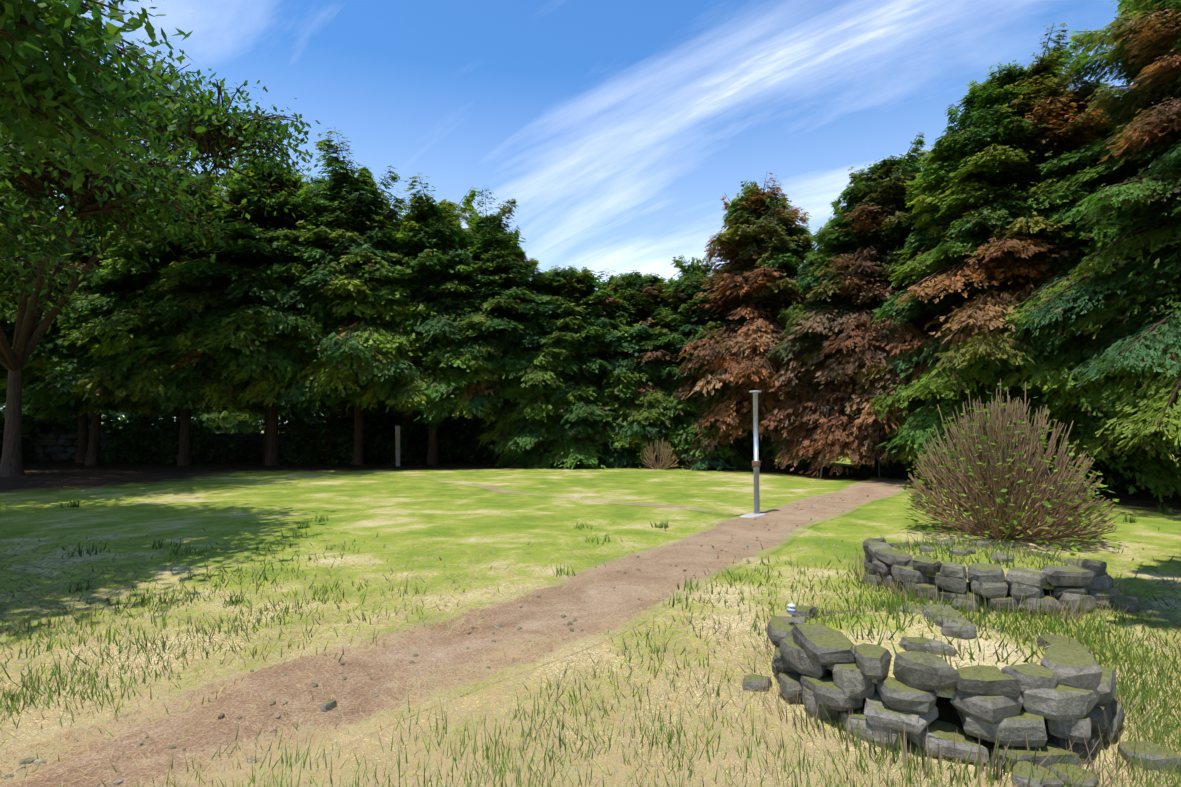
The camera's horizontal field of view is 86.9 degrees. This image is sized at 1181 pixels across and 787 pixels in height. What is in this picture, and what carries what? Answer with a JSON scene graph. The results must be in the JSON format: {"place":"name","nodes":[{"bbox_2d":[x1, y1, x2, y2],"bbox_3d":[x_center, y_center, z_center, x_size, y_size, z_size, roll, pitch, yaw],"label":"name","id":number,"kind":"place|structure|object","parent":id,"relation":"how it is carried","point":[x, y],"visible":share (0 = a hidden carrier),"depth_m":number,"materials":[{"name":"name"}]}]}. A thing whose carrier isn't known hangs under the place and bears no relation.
{"place":"outdoors","nodes":[
{"label":"outdoors","id":0,"kind":"place"},
{"bbox_2d":[0,476,922,786],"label":"dirt path","id":1,"kind":"structure","parent":0,"point":[658,564],"depth_m":4.10,"materials":[{"name":"brown soil"}]},
{"bbox_2d":[4,494,868,786],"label":"path pebbles","id":2,"kind":"object","parent":1,"relation":"on","point":[328,704],"depth_m":3.42,"materials":[{"name":"stone"}]},
{"bbox_2d":[0,0,1142,419],"label":"sky","id":3,"kind":"structure","parent":0,"point":[617,131],"materials":[{"name":"blue"}]},
{"bbox_2d":[409,477,743,516],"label":"dirt path","id":4,"kind":"structure","parent":0,"point":[724,513],"depth_m":12.75,"materials":[{"name":"beige soil"}]},
{"bbox_2d":[0,431,1180,786],"bbox_3d":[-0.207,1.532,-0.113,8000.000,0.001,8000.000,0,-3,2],"label":"ground","id":5,"kind":"structure","parent":0,"point":[260,503],"depth_m":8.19,"materials":[{"name":"green plant"}]},
{"bbox_2d":[0,408,75,439],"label":"bush","id":6,"kind":"object","parent":5,"relation":"on","point":[1,412],"visible":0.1,"depth_m":27.89,"materials":[{"name":"green plant"}]},
{"bbox_2d":[0,406,77,453],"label":"bush","id":7,"kind":"object","parent":5,"relation":"on","point":[24,420],"visible":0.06,"depth_m":27.30,"materials":[{"name":"green plant"}]},
{"bbox_2d":[0,372,78,421],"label":"tree","id":8,"kind":"object","parent":5,"relation":"on","point":[3,396],"depth_m":23.44,"materials":[{"name":"green plant"}]},
{"bbox_2d":[0,411,113,439],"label":"bush","id":9,"kind":"object","parent":5,"relation":"on","point":[76,424],"visible":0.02,"depth_m":29.25,"materials":[{"name":"green plant"}]},
{"bbox_2d":[0,184,126,440],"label":"tree","id":10,"kind":"object","parent":5,"relation":"on","point":[3,323],"visible":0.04,"depth_m":22.13,"materials":[{"name":"green plant"}]},
{"bbox_2d":[0,409,174,460],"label":"bush","id":11,"kind":"object","parent":5,"relation":"on","point":[36,430],"visible":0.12,"depth_m":27.42,"materials":[{"name":"green plant"}]},
{"bbox_2d":[0,217,204,462],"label":"tree","id":12,"kind":"object","parent":5,"relation":"on","point":[83,433],"depth_m":23.06,"materials":[{"name":"green plant"}]},
{"bbox_2d":[0,203,219,465],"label":"tree","id":13,"kind":"object","parent":5,"relation":"on","point":[65,372],"visible":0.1,"depth_m":21.42,"materials":[{"name":"green plant"}]},
{"bbox_2d":[0,0,232,203],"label":"broadleaf tree","id":14,"kind":"object","parent":5,"relation":"on","point":[32,32],"visible":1,"depth_m":7.73,"materials":[{"name":"green plant"}]},
{"bbox_2d":[127,428,176,463],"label":"bush","id":15,"kind":"object","parent":5,"relation":"on","point":[163,434],"visible":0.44,"depth_m":25.10,"materials":[{"name":"green plant"}]},
{"bbox_2d":[0,35,326,476],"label":"broadleaf tree","id":16,"kind":"object","parent":5,"relation":"on","point":[215,137],"visible":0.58,"depth_m":16.60,"materials":[{"name":"green plant"}]},
{"bbox_2d":[113,411,213,433],"bbox_3d":[-19.977,1.624,29.409,4.968,3.606,4.930,0,-3,2],"label":"bush","id":17,"kind":"object","parent":5,"relation":"on","point":[170,419],"visible":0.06,"depth_m":28.61,"materials":[{"name":"green plant"}]},
{"bbox_2d":[101,411,228,449],"bbox_3d":[-20.249,1.855,29.207,6.501,3.044,5.361,1,-3,-17],"label":"bush","id":18,"kind":"object","parent":5,"relation":"on","point":[123,426],"visible":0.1,"depth_m":28.45,"materials":[{"name":"green plant"}]},
{"bbox_2d":[54,144,284,465],"bbox_3d":[-15.317,-3.195,23.913,8.642,11.934,7.838,0,-2,-6],"label":"tree","id":19,"kind":"object","parent":5,"relation":"on","point":[146,379],"visible":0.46,"depth_m":21.43,"materials":[{"name":"green plant"}]},
{"bbox_2d":[69,340,278,460],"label":"tree","id":20,"kind":"object","parent":5,"relation":"on","point":[142,409],"depth_m":23.19,"materials":[{"name":"green plant"}]},
{"bbox_2d":[197,408,262,433],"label":"tree","id":21,"kind":"object","parent":5,"relation":"on","point":[222,424],"visible":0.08,"depth_m":72.82,"materials":[{"name":"green plant"}]},
{"bbox_2d":[220,408,259,432],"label":"tree","id":22,"kind":"object","parent":5,"relation":"on","point":[234,417],"visible":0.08,"depth_m":70.15,"materials":[{"name":"green plant"}]},
{"bbox_2d":[0,432,494,460],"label":"stone wall","id":23,"kind":"structure","parent":5,"relation":"on","point":[59,450],"depth_m":26.63,"materials":[{"name":"black stone"}]},
{"bbox_2d":[115,145,394,464],"bbox_3d":[-12.306,-3.351,24.086,9.389,12.270,9.015,3,-7,-42],"label":"tree","id":24,"kind":"object","parent":5,"relation":"on","point":[269,237],"visible":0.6,"depth_m":21.47,"materials":[{"name":"green plant"}]},
{"bbox_2d":[159,261,383,461],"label":"tree","id":25,"kind":"object","parent":5,"relation":"on","point":[265,437],"depth_m":25.88,"materials":[{"name":"green plant"}]},
{"bbox_2d":[229,398,315,439],"bbox_3d":[-14.881,1.757,30.622,5.136,3.416,5.097,3,-4,-42],"label":"bush","id":26,"kind":"object","parent":5,"relation":"on","point":[242,426],"visible":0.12,"depth_m":29.54,"materials":[{"name":"green plant"}]},
{"bbox_2d":[279,429,335,461],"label":"bush","id":27,"kind":"object","parent":5,"relation":"on","point":[295,446],"visible":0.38,"depth_m":25.94,"materials":[{"name":"green plant"}]},
{"bbox_2d":[278,403,341,433],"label":"bush","id":28,"kind":"object","parent":5,"relation":"on","point":[295,420],"visible":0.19,"depth_m":29.46,"materials":[{"name":"green plant"}]},
{"bbox_2d":[224,170,413,461],"bbox_3d":[-11.043,-3.092,26.253,7.520,11.961,8.504,-1,-3,18],"label":"tree","id":29,"kind":"object","parent":5,"relation":"on","point":[322,408],"depth_m":25.85,"materials":[{"name":"green plant"}]},
{"bbox_2d":[237,126,440,464],"bbox_3d":[-9.076,-3.384,23.812,7.520,12.336,8.504,-1,1,-25],"label":"tree","id":30,"kind":"object","parent":5,"relation":"on","point":[350,226],"visible":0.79,"depth_m":21.73,"materials":[{"name":"green plant"}]},
{"bbox_2d":[306,194,429,454],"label":"tree","id":31,"kind":"object","parent":5,"relation":"on","point":[407,421],"depth_m":25.33,"materials":[{"name":"green plant"}]},
{"bbox_2d":[395,425,399,465],"bbox_3d":[-7.139,1.961,23.087,0.166,1.550,0.150,-1,-1,-21],"label":"timber post","id":32,"kind":"object","parent":5,"relation":"on","point":[397,439],"visible":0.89,"depth_m":23.02,"materials":[{"name":"brown wood"}]},
{"bbox_2d":[380,442,419,462],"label":"bush","id":33,"kind":"object","parent":5,"relation":"on","point":[400,456],"visible":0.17,"depth_m":25.52,"materials":[{"name":"green plant"}]},
{"bbox_2d":[333,173,524,464],"bbox_3d":[-6.024,-2.638,24.306,8.134,10.849,7.377,0,-1,7],"label":"tree","id":34,"kind":"object","parent":5,"relation":"on","point":[428,233],"visible":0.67,"depth_m":22.38,"materials":[{"name":"green plant"}]},
{"bbox_2d":[385,311,524,460],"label":"tree","id":35,"kind":"object","parent":5,"relation":"on","point":[496,407],"depth_m":24.28,"materials":[{"name":"green plant"}]},
{"bbox_2d":[462,188,521,249],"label":"tree","id":36,"kind":"object","parent":5,"relation":"on","point":[475,220],"visible":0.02,"depth_m":30.73,"materials":[{"name":"green plant"}]},
{"bbox_2d":[399,219,591,459],"bbox_3d":[-3.604,-1.847,24.390,7.727,9.282,8.048,-4,-2,26],"label":"tree","id":37,"kind":"object","parent":5,"relation":"on","point":[507,266],"visible":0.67,"depth_m":22.32,"materials":[{"name":"green plant"}]},
{"bbox_2d":[466,274,535,421],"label":"tree","id":38,"kind":"object","parent":5,"relation":"on","point":[473,415],"depth_m":25.51,"materials":[{"name":"green plant"}]},
{"bbox_2d":[526,434,562,464],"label":"bush","id":39,"kind":"object","parent":5,"relation":"on","point":[541,451],"visible":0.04,"depth_m":22.90,"materials":[{"name":"green plant"}]},
{"bbox_2d":[475,264,660,468],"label":"tree","id":40,"kind":"object","parent":5,"relation":"on","point":[587,311],"visible":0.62,"depth_m":22.69,"materials":[{"name":"green plant"}]},
{"bbox_2d":[583,268,635,384],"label":"tree","id":41,"kind":"object","parent":5,"relation":"on","point":[606,284],"depth_m":26.35,"materials":[{"name":"green plant"}]},
{"bbox_2d":[580,434,642,468],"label":"bush","id":42,"kind":"object","parent":5,"relation":"on","point":[611,459],"visible":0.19,"depth_m":22.32,"materials":[{"name":"green plant"}]},
{"bbox_2d":[605,272,650,284],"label":"tree","id":43,"kind":"object","parent":5,"relation":"on","point":[613,277],"visible":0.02,"depth_m":30.48,"materials":[{"name":"green plant"}]},
{"bbox_2d":[568,270,701,468],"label":"tree","id":44,"kind":"object","parent":5,"relation":"on","point":[635,292],"visible":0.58,"depth_m":22.75,"materials":[{"name":"green plant"}]},
{"bbox_2d":[596,273,716,395],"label":"tree","id":45,"kind":"object","parent":5,"relation":"on","point":[670,281],"depth_m":25.16,"materials":[{"name":"green plant"}]},
{"bbox_2d":[639,439,680,469],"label":"shrub","id":46,"kind":"object","parent":5,"relation":"on","point":[662,458],"visible":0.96,"depth_m":21.33,"materials":[{"name":"brown plant"}]},
{"bbox_2d":[668,248,714,281],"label":"tree","id":47,"kind":"object","parent":5,"relation":"on","point":[702,268],"depth_m":31.12,"materials":[{"name":"green plant"}]},
{"bbox_2d":[681,443,720,468],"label":"shrub","id":48,"kind":"object","parent":5,"relation":"on","point":[690,465],"visible":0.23,"depth_m":21.55,"materials":[{"name":"green plant"}]},
{"bbox_2d":[628,272,793,470],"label":"tree","id":49,"kind":"object","parent":5,"relation":"on","point":[681,310],"visible":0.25,"depth_m":22.61,"materials":[{"name":"green plant"}]},
{"bbox_2d":[728,438,761,465],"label":"bush","id":50,"kind":"object","parent":5,"relation":"on","point":[743,447],"visible":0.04,"depth_m":23.36,"materials":[{"name":"green plant"}]},
{"bbox_2d":[740,390,764,517],"bbox_3d":[2.741,1.026,10.577,0.292,2.174,0.662,-3,-4,44],"label":"clothes pole","id":51,"kind":"object","parent":5,"relation":"on","point":[756,463],"visible":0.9,"depth_m":10.69,"materials":[{"name":"metal"}]},
{"bbox_2d":[667,173,868,467],"bbox_3d":[6.284,-2.798,22.570,6.963,11.012,7.595,0,-3,2],"label":"dying tree","id":52,"kind":"object","parent":5,"relation":"on","point":[761,248],"visible":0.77,"depth_m":21.37,"materials":[{"name":"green plant"}]},
{"bbox_2d":[819,406,830,477],"bbox_3d":[6.802,1.432,18.130,0.135,2.154,0.133,15,-10,-31],"label":"clothes pole","id":53,"kind":"object","parent":5,"relation":"on","point":[821,468],"visible":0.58,"depth_m":18.04,"materials":[{"name":"metal"}]},
{"bbox_2d":[751,133,982,476],"bbox_3d":[9.162,-2.555,19.945,8.183,10.847,8.099,0,-3,2],"label":"tree","id":54,"kind":"object","parent":5,"relation":"on","point":[861,238],"visible":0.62,"depth_m":18.53,"materials":[{"name":"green plant"}]},
{"bbox_2d":[878,447,879,476],"bbox_3d":[8.439,1.343,18.271,0.117,2.304,0.115,2,-3,-33],"label":"post","id":55,"kind":"object","parent":5,"relation":"on","point":[878,464],"visible":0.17,"depth_m":18.21,"materials":[{"name":"metal"}]},
{"bbox_2d":[849,441,925,476],"bbox_3d":[9.187,1.922,19.209,2.412,1.497,2.222,0,-3,8],"label":"bush","id":56,"kind":"object","parent":5,"relation":"on","point":[862,470],"visible":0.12,"depth_m":18.94,"materials":[{"name":"green plant"}]},
{"bbox_2d":[876,446,971,480],"bbox_3d":[10.042,1.780,17.472,3.090,1.680,3.223,1,-3,-25],"label":"bush","id":57,"kind":"object","parent":5,"relation":"on","point":[901,466],"visible":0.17,"depth_m":17.53,"materials":[{"name":"green plant"}]},
{"bbox_2d":[804,611,1046,697],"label":"dry grass","id":58,"kind":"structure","parent":5,"relation":"on","point":[988,660],"depth_m":3.34,"materials":[{"name":"beige plant"}]},
{"bbox_2d":[732,580,1177,786],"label":"grass tufts","id":59,"kind":"object","parent":5,"relation":"on","point":[980,766],"visible":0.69,"depth_m":3.13,"materials":[{"name":"plant"}]},
{"bbox_2d":[742,603,1180,786],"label":"stone ring","id":60,"kind":"object","parent":5,"relation":"on","point":[1063,686],"visible":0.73,"depth_m":2.92,"materials":[{"name":"grey stone"}]},
{"bbox_2d":[787,602,796,614],"bbox_3d":[1.240,1.321,3.841,0.062,0.074,0.060,0,-3,2],"label":"insulator","id":61,"kind":"object","parent":60,"relation":"on","point":[791,609],"visible":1,"depth_m":3.82,"materials":[{"name":"white ceramic"}]},
{"bbox_2d":[841,525,1153,620],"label":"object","id":62,"kind":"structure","parent":5,"relation":"on","point":[1008,549],"depth_m":5.58,"materials":[{"name":"plant"}]},
{"bbox_2d":[863,537,1137,614],"bbox_3d":[3.715,1.663,6.035,2.158,0.400,2.056,0,-3,2],"label":"stone ring","id":63,"kind":"object","parent":5,"relation":"on","point":[1081,578],"visible":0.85,"depth_m":5.27,"materials":[{"name":"grey stone"}]},
{"bbox_2d":[894,546,1088,588],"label":"grass","id":64,"kind":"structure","parent":63,"relation":"on","point":[1019,564],"depth_m":5.69,"materials":[{"name":"plant"}]},
{"bbox_2d":[898,379,1121,554],"bbox_3d":[5.740,1.042,8.621,2.680,2.494,2.611,0,-3,2],"label":"pruned shrub","id":65,"kind":"object","parent":5,"relation":"on","point":[992,472],"visible":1,"depth_m":8.20,"materials":[{"name":"brown plant"}]},
{"bbox_2d":[841,23,1180,501],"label":"tree","id":66,"kind":"object","parent":5,"relation":"on","point":[981,189],"visible":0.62,"depth_m":15.04,"materials":[{"name":"green plant"}]},
{"bbox_2d":[1018,449,1128,492],"bbox_3d":[11.732,1.851,15.236,2.287,1.192,2.192,-2,-4,37],"label":"bush","id":67,"kind":"object","parent":5,"relation":"on","point":[1108,472],"visible":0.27,"depth_m":14.62,"materials":[{"name":"green plant"}]},
{"bbox_2d":[989,0,1180,483],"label":"tree","id":68,"kind":"object","parent":5,"relation":"on","point":[1146,113],"visible":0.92,"depth_m":12.57,"materials":[{"name":"green plant"}]},
{"bbox_2d":[1082,444,1178,495],"bbox_3d":[12.500,1.742,14.392,1.989,1.339,2.158,0,-3,-1],"label":"bush","id":69,"kind":"object","parent":5,"relation":"on","point":[1119,476],"visible":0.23,"depth_m":14.13,"materials":[{"name":"green plant"}]}
]}

